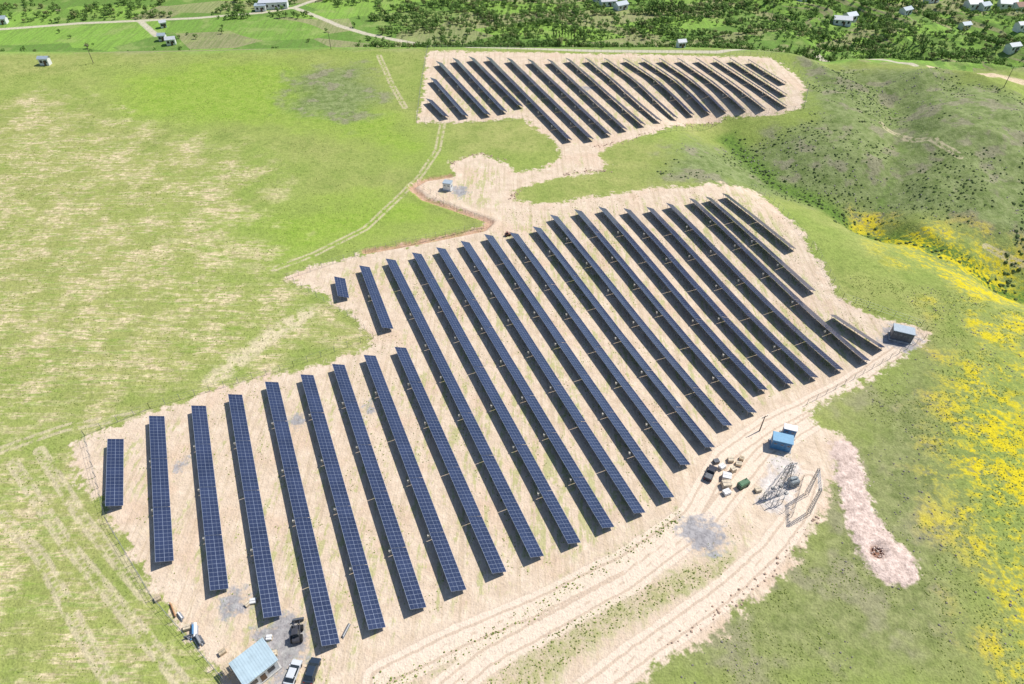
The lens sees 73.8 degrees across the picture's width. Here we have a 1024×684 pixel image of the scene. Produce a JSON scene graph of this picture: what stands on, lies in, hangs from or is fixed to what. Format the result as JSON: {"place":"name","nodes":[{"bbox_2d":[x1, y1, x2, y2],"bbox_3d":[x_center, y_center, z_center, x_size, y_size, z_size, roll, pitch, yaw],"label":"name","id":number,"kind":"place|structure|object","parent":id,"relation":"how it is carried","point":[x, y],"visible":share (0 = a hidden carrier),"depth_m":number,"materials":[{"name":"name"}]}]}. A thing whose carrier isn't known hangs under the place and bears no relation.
{"place":"outdoors","nodes":[
{"label":"outdoors","id":0,"kind":"place"},
{"bbox_2d":[0,0,1023,683],"bbox_3d":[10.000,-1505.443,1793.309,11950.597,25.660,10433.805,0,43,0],"label":"ground","id":1,"kind":"structure","parent":0,"point":[44,572],"depth_m":170.94,"materials":[{"name":"plant"}]},
{"bbox_2d":[38,56,51,65],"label":"walls","id":2,"kind":"structure","parent":1,"relation":"on","point":[49,62],"depth_m":297.80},
{"bbox_2d":[105,439,123,508],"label":"solar panel row","id":3,"kind":"object","parent":1,"relation":"on","point":[114,472],"visible":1,"depth_m":138.37,"materials":[{"name":"blue glass"}]},
{"bbox_2d":[81,431,224,681],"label":"wire fence","id":4,"kind":"object","parent":1,"relation":"on","point":[131,562],"visible":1,"depth_m":124.41,"materials":[{"name":"metal"}]},
{"bbox_2d":[149,416,173,564],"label":"solar panel row","id":5,"kind":"object","parent":1,"relation":"on","point":[163,539],"visible":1,"depth_m":134.83,"materials":[{"name":"blue glass"}]},
{"bbox_2d":[169,602,176,616],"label":"timber stack","id":6,"kind":"object","parent":1,"relation":"on","point":[173,609],"visible":1,"depth_m":118.42,"materials":[{"name":"brown wood"}]},
{"bbox_2d":[183,623,190,631],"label":"pallet stack","id":7,"kind":"object","parent":1,"relation":"on","point":[186,627],"visible":1,"depth_m":115.87,"materials":[{"name":"wood"}]},
{"bbox_2d":[190,622,197,640],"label":"water tank","id":8,"kind":"object","parent":1,"relation":"on","point":[194,629],"visible":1,"depth_m":115.44,"materials":[{"name":"white paint"}]},
{"bbox_2d":[193,634,204,648],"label":"pipe stack","id":9,"kind":"object","parent":1,"relation":"on","point":[198,640],"visible":1,"depth_m":114.22,"materials":[{"name":"grey metal"}]},
{"bbox_2d":[0,49,416,682],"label":"grass tufts","id":10,"kind":"object","parent":1,"relation":"on","point":[172,249],"visible":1,"depth_m":209.71,"materials":[{"name":"plant"}]},
{"bbox_2d":[191,405,228,592],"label":"solar panel row","id":11,"kind":"object","parent":1,"relation":"on","point":[217,572],"visible":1,"depth_m":132.97,"materials":[{"name":"blue glass"}]},
{"bbox_2d":[219,656,234,678],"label":"timber shelter","id":12,"kind":"object","parent":1,"relation":"on","point":[227,667],"visible":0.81,"depth_m":109.49,"materials":[{"name":"brown wood"}]},
{"bbox_2d":[228,394,281,619],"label":"solar panel row","id":13,"kind":"object","parent":1,"relation":"on","point":[269,597],"visible":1,"depth_m":131.18,"materials":[{"name":"blue glass"}]},
{"bbox_2d":[260,661,281,683],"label":"plinth","id":14,"kind":"structure","parent":1,"relation":"on","point":[275,672],"depth_m":110.64,"materials":[{"name":"concrete"}]},
{"bbox_2d":[249,662,279,683],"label":"walls","id":15,"kind":"structure","parent":14,"relation":"on","point":[275,664],"depth_m":109.46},
{"bbox_2d":[229,637,277,683],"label":"roof","id":16,"kind":"structure","parent":15,"relation":"on","point":[253,661],"depth_m":109.05,"materials":[{"name":"metal"}]},
{"bbox_2d":[250,665,274,683],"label":"windows","id":17,"kind":"structure","parent":15,"relation":"attached to","point":[269,670],"depth_m":109.32,"materials":[{"name":"black glass"}]},
{"bbox_2d":[257,0,288,9],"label":"farm shed","id":18,"kind":"structure","parent":1,"relation":"on","point":[271,4],"depth_m":393.68,"materials":[{"name":"white"}]},
{"bbox_2d":[81,181,491,435],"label":"wire fence","id":19,"kind":"object","parent":1,"relation":"on","point":[316,296],"visible":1,"depth_m":168.36,"materials":[{"name":"metal"}]},
{"bbox_2d":[283,659,302,683],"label":"parked car","id":20,"kind":"object","parent":1,"relation":"on","point":[295,665],"visible":1,"depth_m":109.88,"materials":[{"name":"silver paint"}]},
{"bbox_2d":[290,617,303,643],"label":"wheel loader","id":21,"kind":"object","parent":1,"relation":"on","point":[297,635],"visible":1,"depth_m":114.02,"materials":[{"name":"paint"}]},
{"bbox_2d":[265,382,339,647],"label":"solar panel row","id":22,"kind":"object","parent":1,"relation":"on","point":[326,625],"visible":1,"depth_m":129.59,"materials":[{"name":"blue glass"}]},
{"bbox_2d":[303,657,320,683],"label":"parked car","id":23,"kind":"object","parent":1,"relation":"on","point":[314,663],"visible":1,"depth_m":110.00,"materials":[{"name":"blue paint"}]},
{"bbox_2d":[334,276,348,300],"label":"solar panel row","id":24,"kind":"object","parent":1,"relation":"on","point":[341,287],"visible":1,"depth_m":182.22,"materials":[{"name":"blue glass"}]},
{"bbox_2d":[300,374,385,631],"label":"solar panel row","id":25,"kind":"object","parent":1,"relation":"on","point":[367,593],"visible":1,"depth_m":131.43,"materials":[{"name":"blue glass"}]},
{"bbox_2d":[341,623,350,638],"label":"pipe stack","id":26,"kind":"object","parent":1,"relation":"on","point":[345,630],"visible":1,"depth_m":115.67,"materials":[{"name":"metal"}]},
{"bbox_2d":[359,265,392,331],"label":"solar panel row","id":27,"kind":"object","parent":1,"relation":"on","point":[379,306],"visible":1,"depth_m":178.97,"materials":[{"name":"blue glass"}]},
{"bbox_2d":[332,364,425,611],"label":"solar panel row","id":28,"kind":"object","parent":1,"relation":"on","point":[412,590],"visible":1,"depth_m":134.14,"materials":[{"name":"blue glass"}]},
{"bbox_2d":[364,355,466,593],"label":"solar panel row","id":29,"kind":"object","parent":1,"relation":"on","point":[443,550],"visible":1,"depth_m":136.51,"materials":[{"name":"blue glass"}]},
{"bbox_2d":[426,98,448,119],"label":"solar panel row","id":30,"kind":"object","parent":1,"relation":"on","point":[437,107],"visible":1,"depth_m":264.01,"materials":[{"name":"blue glass"}]},
{"bbox_2d":[442,179,453,191],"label":"inverter station","id":31,"kind":"object","parent":1,"relation":"on","point":[448,185],"visible":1,"depth_m":220.59,"materials":[{"name":"white paint"}]},
{"bbox_2d":[430,77,467,115],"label":"solar panel row","id":32,"kind":"object","parent":1,"relation":"on","point":[450,98],"visible":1,"depth_m":271.04,"materials":[{"name":"blue glass"}]},
{"bbox_2d":[395,347,506,575],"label":"solar panel row","id":33,"kind":"object","parent":1,"relation":"on","point":[489,549],"visible":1,"depth_m":139.00,"materials":[{"name":"blue glass"}]},
{"bbox_2d":[436,61,490,116],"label":"solar panel row","id":34,"kind":"object","parent":1,"relation":"on","point":[467,92],"visible":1,"depth_m":275.92,"materials":[{"name":"blue glass"}]},
{"bbox_2d":[386,259,543,560],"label":"solar panel row","id":35,"kind":"object","parent":1,"relation":"on","point":[509,501],"visible":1,"depth_m":147.72,"materials":[{"name":"blue glass"}]},
{"bbox_2d":[416,50,522,121],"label":"wire fence","id":36,"kind":"object","parent":1,"relation":"on","point":[466,118],"visible":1,"depth_m":259.04,"materials":[{"name":"metal"}]},
{"bbox_2d":[453,58,506,111],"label":"solar panel row","id":37,"kind":"object","parent":1,"relation":"on","point":[481,86],"visible":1,"depth_m":279.26,"materials":[{"name":"blue glass"}]},
{"bbox_2d":[92,191,889,683],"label":"aisle weeds","id":38,"kind":"object","parent":1,"relation":"on","point":[510,413],"visible":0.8,"depth_m":155.61,"materials":[{"name":"plant"}]},
{"bbox_2d":[412,252,580,546],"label":"solar panel row","id":39,"kind":"object","parent":1,"relation":"on","point":[553,505],"visible":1,"depth_m":150.09,"materials":[{"name":"blue glass"}]},
{"bbox_2d":[469,56,523,106],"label":"solar panel row","id":40,"kind":"object","parent":1,"relation":"on","point":[496,81],"visible":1,"depth_m":280.79,"materials":[{"name":"blue glass"}]},
{"bbox_2d":[0,0,1023,66],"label":"distant trees","id":41,"kind":"object","parent":1,"relation":"on","point":[683,6],"visible":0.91,"depth_m":372.70,"materials":[{"name":"green plant"}]},
{"bbox_2d":[436,247,613,530],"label":"solar panel row","id":42,"kind":"object","parent":1,"relation":"on","point":[594,504],"visible":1,"depth_m":152.35,"materials":[{"name":"blue glass"}]},
{"bbox_2d":[486,56,571,139],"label":"solar panel row","id":43,"kind":"object","parent":1,"relation":"on","point":[515,84],"visible":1,"depth_m":270.75,"materials":[{"name":"blue glass"}]},
{"bbox_2d":[507,58,593,138],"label":"solar panel row","id":44,"kind":"object","parent":1,"relation":"on","point":[557,105],"visible":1,"depth_m":269.11,"materials":[{"name":"blue glass"}]},
{"bbox_2d":[373,508,730,683],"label":"roadside weeds","id":45,"kind":"object","parent":1,"relation":"on","point":[577,587],"visible":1,"depth_m":117.70,"materials":[{"name":"plant"}]},
{"bbox_2d":[461,241,645,516],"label":"solar panel row","id":46,"kind":"object","parent":1,"relation":"on","point":[620,483],"visible":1,"depth_m":155.28,"materials":[{"name":"blue glass"}]},
{"bbox_2d":[528,59,610,135],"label":"solar panel row","id":47,"kind":"object","parent":1,"relation":"on","point":[571,99],"visible":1,"depth_m":269.90,"materials":[{"name":"blue glass"}]},
{"bbox_2d":[484,234,673,498],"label":"solar panel row","id":48,"kind":"object","parent":1,"relation":"on","point":[641,457],"visible":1,"depth_m":158.07,"materials":[{"name":"blue glass"}]},
{"bbox_2d":[548,59,627,131],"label":"solar panel row","id":49,"kind":"object","parent":1,"relation":"on","point":[589,96],"visible":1,"depth_m":271.12,"materials":[{"name":"blue glass"}]},
{"bbox_2d":[510,232,690,467],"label":"solar panel row","id":50,"kind":"object","parent":1,"relation":"on","point":[669,443],"visible":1,"depth_m":163.25,"materials":[{"name":"blue glass"}]},
{"bbox_2d":[566,58,645,124],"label":"solar panel row","id":51,"kind":"object","parent":1,"relation":"on","point":[608,94],"visible":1,"depth_m":274.66,"materials":[{"name":"blue glass"}]},
{"bbox_2d":[599,0,616,6],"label":"walls","id":52,"kind":"structure","parent":1,"relation":"on","point":[601,3],"depth_m":399.99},
{"bbox_2d":[427,45,809,134],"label":"wire fence","id":53,"kind":"object","parent":1,"relation":"on","point":[668,53],"visible":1,"depth_m":306.50,"materials":[{"name":"metal"}]},
{"bbox_2d":[613,2,627,10],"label":"walls","id":54,"kind":"structure","parent":1,"relation":"on","point":[616,7],"depth_m":395.21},
{"bbox_2d":[614,0,628,5],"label":"roof","id":55,"kind":"structure","parent":54,"relation":"on","point":[621,3],"depth_m":394.41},
{"bbox_2d":[584,57,661,121],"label":"solar panel row","id":56,"kind":"object","parent":1,"relation":"on","point":[627,92],"visible":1,"depth_m":277.37,"materials":[{"name":"blue glass"}]},
{"bbox_2d":[533,226,714,449],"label":"solar panel row","id":57,"kind":"object","parent":1,"relation":"on","point":[669,396],"visible":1,"depth_m":167.20,"materials":[{"name":"blue glass"}]},
{"bbox_2d":[450,119,824,644],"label":"earth bank stones","id":58,"kind":"object","parent":1,"relation":"on","point":[739,589],"visible":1,"depth_m":129.58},
{"bbox_2d":[604,58,677,119],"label":"solar panel row","id":59,"kind":"object","parent":1,"relation":"on","point":[653,97],"visible":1,"depth_m":279.25,"materials":[{"name":"blue glass"}]},
{"bbox_2d":[551,215,732,429],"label":"solar panel row","id":60,"kind":"object","parent":1,"relation":"on","point":[699,392],"visible":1,"depth_m":172.48,"materials":[{"name":"blue glass"}]},
{"bbox_2d":[623,58,693,116],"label":"solar panel row","id":61,"kind":"object","parent":1,"relation":"on","point":[675,97],"visible":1,"depth_m":280.69,"materials":[{"name":"blue glass"}]},
{"bbox_2d":[574,209,756,416],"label":"solar panel row","id":62,"kind":"object","parent":1,"relation":"on","point":[741,400],"visible":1,"depth_m":175.78,"materials":[{"name":"blue glass"}]},
{"bbox_2d":[641,58,709,113],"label":"solar panel row","id":63,"kind":"object","parent":1,"relation":"on","point":[696,99],"visible":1,"depth_m":280.19,"materials":[{"name":"blue glass"}]},
{"bbox_2d":[599,207,767,393],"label":"solar panel row","id":64,"kind":"object","parent":1,"relation":"on","point":[706,327],"visible":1,"depth_m":179.91,"materials":[{"name":"blue glass"}]},
{"bbox_2d":[659,58,726,113],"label":"solar panel row","id":65,"kind":"object","parent":1,"relation":"on","point":[711,97],"visible":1,"depth_m":280.44,"materials":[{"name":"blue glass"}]},
{"bbox_2d":[624,208,793,385],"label":"solar panel row","id":66,"kind":"object","parent":1,"relation":"on","point":[734,327],"visible":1,"depth_m":181.59,"materials":[{"name":"blue glass"}]},
{"bbox_2d":[703,464,716,481],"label":"pickup truck","id":67,"kind":"object","parent":1,"relation":"on","point":[710,472],"visible":1,"depth_m":139.22,"materials":[{"name":"paint"}]},
{"bbox_2d":[677,58,746,110],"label":"solar panel row","id":68,"kind":"object","parent":1,"relation":"on","point":[731,97],"visible":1,"depth_m":279.70,"materials":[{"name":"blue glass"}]},
{"bbox_2d":[720,479,731,489],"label":"pallet stack","id":69,"kind":"object","parent":1,"relation":"on","point":[725,484],"visible":1,"depth_m":137.24,"materials":[{"name":"cardboard"}]},
{"bbox_2d":[721,488,731,496],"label":"pallet stack","id":70,"kind":"object","parent":1,"relation":"on","point":[726,492],"visible":1,"depth_m":136.26,"materials":[{"name":"white paint"}]},
{"bbox_2d":[722,471,731,479],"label":"pallet stack","id":71,"kind":"object","parent":1,"relation":"on","point":[726,475],"visible":0.85,"depth_m":138.71,"materials":[{"name":"white paint"}]},
{"bbox_2d":[696,58,765,109],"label":"solar panel row","id":72,"kind":"object","parent":1,"relation":"on","point":[750,96],"visible":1,"depth_m":280.02,"materials":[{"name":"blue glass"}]},
{"bbox_2d":[647,207,818,380],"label":"solar panel row","id":73,"kind":"object","parent":1,"relation":"on","point":[743,307],"visible":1,"depth_m":183.44,"materials":[{"name":"blue glass"}]},
{"bbox_2d":[736,478,750,489],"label":"green generator","id":74,"kind":"object","parent":1,"relation":"on","point":[743,484],"visible":1,"depth_m":137.24,"materials":[{"name":"paint"}]},
{"bbox_2d":[713,58,786,105],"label":"solar panel row","id":75,"kind":"object","parent":1,"relation":"on","point":[750,81],"visible":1,"depth_m":281.65,"materials":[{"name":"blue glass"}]},
{"bbox_2d":[667,203,843,371],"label":"solar panel row","id":76,"kind":"object","parent":1,"relation":"on","point":[761,296],"visible":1,"depth_m":184.95,"materials":[{"name":"blue glass"}]},
{"bbox_2d":[729,58,786,94],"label":"solar panel row","id":77,"kind":"object","parent":1,"relation":"on","point":[758,76],"visible":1,"depth_m":285.55,"materials":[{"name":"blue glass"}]},
{"bbox_2d":[722,193,795,251],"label":"solar panel row","id":78,"kind":"object","parent":1,"relation":"on","point":[761,222],"visible":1,"depth_m":206.74,"materials":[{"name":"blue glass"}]},
{"bbox_2d":[705,196,815,293],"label":"solar panel row","id":79,"kind":"object","parent":1,"relation":"on","point":[777,258],"visible":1,"depth_m":198.43,"materials":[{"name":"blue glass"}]},
{"bbox_2d":[765,488,784,505],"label":"switchgear frame","id":80,"kind":"object","parent":1,"relation":"on","point":[775,495],"visible":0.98,"depth_m":134.17,"materials":[{"name":"metal"}]},
{"bbox_2d":[689,198,869,364],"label":"solar panel row","id":81,"kind":"object","parent":1,"relation":"on","point":[785,288],"visible":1,"depth_m":186.45,"materials":[{"name":"blue glass"}]},
{"bbox_2d":[768,431,793,453],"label":"blue transformer kiosk","id":82,"kind":"object","parent":1,"relation":"on","point":[781,442],"visible":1,"depth_m":144.74,"materials":[{"name":"metal"}]},
{"bbox_2d":[771,441,791,451],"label":"doors","id":83,"kind":"structure","parent":82,"relation":"in","point":[781,446],"depth_m":144.58,"materials":[{"name":"blue metal"}]},
{"bbox_2d":[763,470,804,515],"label":"substation fence","id":84,"kind":"object","parent":1,"relation":"on","point":[797,496],"visible":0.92,"depth_m":135.78,"materials":[{"name":"metal"}]},
{"bbox_2d":[771,462,797,496],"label":"lattice pylon","id":85,"kind":"object","parent":1,"relation":"on","point":[783,482],"visible":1,"depth_m":134.74,"materials":[{"name":"metal"}]},
{"bbox_2d":[780,423,797,439],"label":"control cabinet","id":86,"kind":"object","parent":1,"relation":"on","point":[789,429],"visible":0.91,"depth_m":147.27,"materials":[{"name":"metal"}]},
{"bbox_2d":[785,476,799,488],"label":"power transformer","id":87,"kind":"object","parent":1,"relation":"on","point":[794,482],"visible":0.94,"depth_m":137.48,"materials":[{"name":"white paint"}]},
{"bbox_2d":[805,469,821,514],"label":"substation gantry","id":88,"kind":"object","parent":1,"relation":"on","point":[818,483],"visible":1,"depth_m":131.30,"materials":[{"name":"metal"}]},
{"bbox_2d":[751,184,926,404],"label":"wire fence","id":89,"kind":"object","parent":1,"relation":"on","point":[855,302],"visible":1,"depth_m":176.63,"materials":[{"name":"metal"}]},
{"bbox_2d":[657,67,1023,247],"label":"scrub bushes","id":90,"kind":"object","parent":1,"relation":"on","point":[849,193],"visible":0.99,"depth_m":239.68,"materials":[{"name":"plant"}]},
{"bbox_2d":[660,63,1022,234],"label":"slope rocks","id":91,"kind":"object","parent":1,"relation":"on","point":[883,152],"visible":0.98,"depth_m":247.95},
{"bbox_2d":[833,19,851,26],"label":"walls","id":92,"kind":"structure","parent":1,"relation":"on","point":[839,23],"depth_m":371.22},
{"bbox_2d":[834,15,852,20],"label":"roof","id":93,"kind":"structure","parent":92,"relation":"on","point":[842,17],"depth_m":370.21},
{"bbox_2d":[681,278,1023,683],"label":"field stones","id":94,"kind":"object","parent":1,"relation":"on","point":[1010,604],"visible":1,"depth_m":136.97,"materials":[{"name":"stone"}]},
{"bbox_2d":[830,315,883,351],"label":"solar panel row","id":95,"kind":"object","parent":1,"relation":"on","point":[858,331],"visible":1,"depth_m":172.53,"materials":[{"name":"grey glass"}]},
{"bbox_2d":[830,454,885,563],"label":"rubble bank","id":96,"kind":"structure","parent":1,"relation":"on","point":[879,556],"depth_m":127.38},
{"bbox_2d":[717,274,1023,683],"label":"hillside tufts","id":97,"kind":"object","parent":1,"relation":"on","point":[923,486],"visible":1,"depth_m":133.06,"materials":[{"name":"plant"}]},
{"bbox_2d":[720,131,1023,302],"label":"gully bushes","id":98,"kind":"object","parent":1,"relation":"on","point":[1008,281],"visible":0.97,"depth_m":219.83,"materials":[{"name":"plant"}]},
{"bbox_2d":[888,323,915,344],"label":"grey substation container","id":99,"kind":"object","parent":1,"relation":"on","point":[900,333],"visible":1,"depth_m":170.22,"materials":[{"name":"metal"}]},
{"bbox_2d":[891,332,913,342],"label":"doors","id":100,"kind":"structure","parent":99,"relation":"in","point":[910,338],"depth_m":170.07,"materials":[{"name":"grey metal"}]},
{"bbox_2d":[898,8,912,14],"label":"walls","id":101,"kind":"structure","parent":1,"relation":"on","point":[902,11],"depth_m":382.88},
{"bbox_2d":[963,0,979,9],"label":"walls","id":102,"kind":"structure","parent":1,"relation":"on","point":[966,3],"depth_m":395.90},
{"bbox_2d":[964,0,983,4],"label":"roof","id":103,"kind":"structure","parent":102,"relation":"on","point":[972,2],"depth_m":394.53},
{"bbox_2d":[977,2,991,10],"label":"walls","id":104,"kind":"structure","parent":1,"relation":"on","point":[981,7],"depth_m":394.28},
{"bbox_2d":[997,0,1013,9],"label":"walls","id":105,"kind":"structure","parent":1,"relation":"on","point":[1000,5],"depth_m":397.70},
{"bbox_2d":[1001,0,1018,4],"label":"roof","id":106,"kind":"structure","parent":105,"relation":"on","point":[1012,2],"depth_m":396.29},
{"bbox_2d":[1003,43,1020,54],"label":"walls","id":107,"kind":"structure","parent":1,"relation":"on","point":[1007,49],"depth_m":342.54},
{"bbox_2d":[1007,42,1022,46],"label":"roof","id":108,"kind":"structure","parent":107,"relation":"on","point":[1016,44],"depth_m":341.11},
{"bbox_2d":[1012,22,1023,32],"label":"walls","id":109,"kind":"structure","parent":1,"relation":"on","point":[1016,28],"depth_m":364.36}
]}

